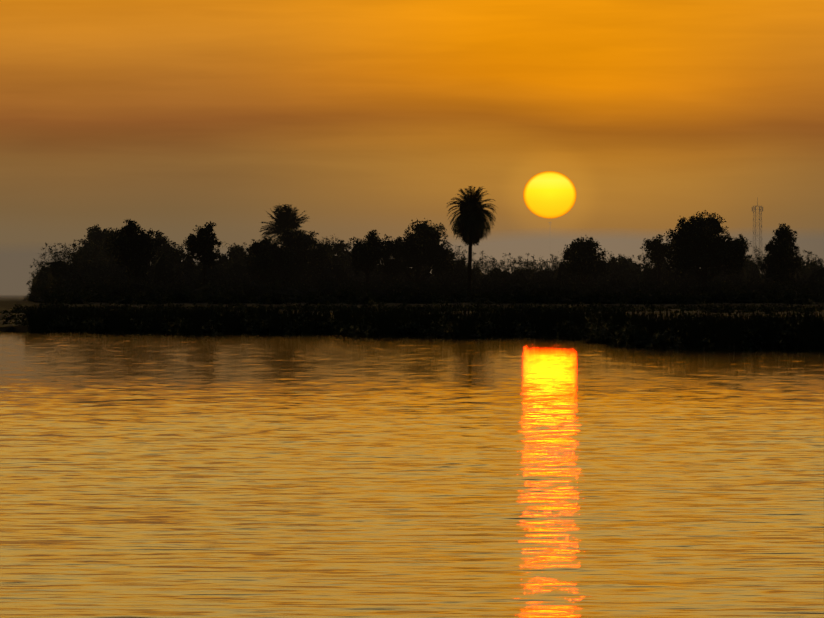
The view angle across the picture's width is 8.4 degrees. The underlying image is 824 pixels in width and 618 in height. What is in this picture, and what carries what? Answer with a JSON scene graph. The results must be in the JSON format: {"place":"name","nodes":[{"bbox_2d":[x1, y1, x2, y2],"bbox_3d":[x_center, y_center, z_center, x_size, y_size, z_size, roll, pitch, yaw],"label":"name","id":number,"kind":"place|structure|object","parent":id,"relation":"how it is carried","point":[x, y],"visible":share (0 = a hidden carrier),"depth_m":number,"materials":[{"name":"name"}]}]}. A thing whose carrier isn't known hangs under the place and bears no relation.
{"place":"outdoors","nodes":[
{"label":"outdoors","id":0,"kind":"place"},
{"bbox_2d":[0,331,823,617],"bbox_3d":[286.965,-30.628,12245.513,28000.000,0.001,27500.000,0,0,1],"label":"river water","id":1,"kind":"structure","parent":0,"point":[164,475],"depth_m":81.66,"materials":[{"name":"orange liquid"}]},
{"bbox_2d":[0,230,823,294],"bbox_3d":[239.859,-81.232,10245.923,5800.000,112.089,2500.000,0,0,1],"label":"desert escarpment","id":2,"kind":"structure","parent":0,"point":[15,269],"depth_m":9032.99,"materials":[{"name":"grey"}]},
{"bbox_2d":[0,295,823,350],"bbox_3d":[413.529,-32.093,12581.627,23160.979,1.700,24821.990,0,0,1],"label":"bank ground","id":3,"kind":"structure","parent":0,"point":[7,302],"depth_m":910.52,"materials":[{"name":"black soil"}]},
{"bbox_2d":[67,224,114,265],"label":"tree","id":4,"kind":"object","parent":3,"relation":"on","point":[95,233],"visible":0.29,"depth_m":1002.16,"materials":[{"name":"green plant"}]},
{"bbox_2d":[103,219,162,283],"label":"tree","id":5,"kind":"object","parent":3,"relation":"on","point":[132,247],"visible":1,"depth_m":955.40,"materials":[{"name":"black plant"}]},
{"bbox_2d":[150,230,187,274],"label":"tree","id":6,"kind":"object","parent":3,"relation":"on","point":[162,240],"visible":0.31,"depth_m":978.75,"materials":[{"name":"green plant"}]},
{"bbox_2d":[183,222,221,284],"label":"tree","id":7,"kind":"object","parent":3,"relation":"on","point":[201,243],"visible":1,"depth_m":955.42,"materials":[{"name":"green plant"}]},
{"bbox_2d":[215,243,245,270],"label":"tree","id":8,"kind":"object","parent":3,"relation":"on","point":[230,251],"visible":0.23,"depth_m":987.42,"materials":[{"name":"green plant"}]},
{"bbox_2d":[243,236,279,285],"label":"tree","id":9,"kind":"object","parent":3,"relation":"on","point":[260,264],"visible":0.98,"depth_m":960.68,"materials":[{"name":"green plant"}]},
{"bbox_2d":[259,204,309,242],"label":"palm","id":10,"kind":"object","parent":3,"relation":"on","point":[285,217],"visible":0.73,"depth_m":978.49,"materials":[{"name":"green plant"}]},
{"bbox_2d":[254,228,332,287],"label":"tree","id":11,"kind":"object","parent":3,"relation":"on","point":[290,253],"visible":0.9,"depth_m":966.86,"materials":[{"name":"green plant"}]},
{"bbox_2d":[323,240,350,264],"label":"tree","id":12,"kind":"object","parent":3,"relation":"on","point":[340,244],"visible":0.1,"depth_m":987.68,"materials":[{"name":"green plant"}]},
{"bbox_2d":[346,229,391,283],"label":"tree","id":13,"kind":"object","parent":3,"relation":"on","point":[369,253],"visible":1,"depth_m":954.77,"materials":[{"name":"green plant"}]},
{"bbox_2d":[374,218,456,286],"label":"tree","id":14,"kind":"object","parent":3,"relation":"on","point":[420,247],"visible":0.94,"depth_m":959.30,"materials":[{"name":"black plant"}]},
{"bbox_2d":[14,307,823,349],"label":"reeds","id":15,"kind":"object","parent":3,"relation":"on","point":[613,336],"visible":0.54,"depth_m":348.40,"materials":[{"name":"black plant"}]},
{"bbox_2d":[23,234,823,300],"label":"scrub","id":16,"kind":"object","parent":3,"relation":"on","point":[188,272],"visible":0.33,"depth_m":970.77,"materials":[{"name":"black plant"}]},
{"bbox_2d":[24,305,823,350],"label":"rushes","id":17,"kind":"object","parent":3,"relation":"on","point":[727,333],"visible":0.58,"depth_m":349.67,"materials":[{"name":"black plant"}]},
{"bbox_2d":[446,186,497,296],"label":"palm","id":18,"kind":"object","parent":3,"relation":"on","point":[470,221],"visible":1,"depth_m":946.12,"materials":[{"name":"black plant"}]},
{"bbox_2d":[561,235,611,285],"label":"tree","id":19,"kind":"object","parent":3,"relation":"on","point":[582,262],"visible":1,"depth_m":958.01,"materials":[{"name":"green plant"}]},
{"bbox_2d":[618,255,641,266],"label":"tree","id":20,"kind":"object","parent":3,"relation":"on","point":[624,259],"depth_m":985.55,"materials":[{"name":"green plant"}]},
{"bbox_2d":[642,234,671,286],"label":"tree","id":21,"kind":"object","parent":3,"relation":"on","point":[656,251],"visible":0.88,"depth_m":964.26,"materials":[{"name":"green plant"}]},
{"bbox_2d":[663,210,751,284],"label":"tree","id":22,"kind":"object","parent":3,"relation":"on","point":[699,242],"visible":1,"depth_m":952.36,"materials":[{"name":"black plant"}]},
{"bbox_2d":[752,197,762,273],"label":"lattice mast","id":23,"kind":"object","parent":3,"relation":"on","point":[755,209],"visible":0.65,"depth_m":1896.55,"materials":[{"name":"metal"}]},
{"bbox_2d":[760,223,804,286],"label":"tall tree","id":24,"kind":"object","parent":3,"relation":"on","point":[779,259],"visible":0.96,"depth_m":953.75,"materials":[{"name":"black plant"}]},
{"bbox_2d":[0,0,823,250],"label":"sky","id":25,"kind":"structure","parent":0,"point":[170,117],"materials":[{"name":"orange"}]},
{"bbox_2d":[523,171,576,218],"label":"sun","id":26,"kind":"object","parent":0,"point":[549,194],"visible":1,"depth_m":21987.68,"materials":[{"name":"yellow"}]}
]}

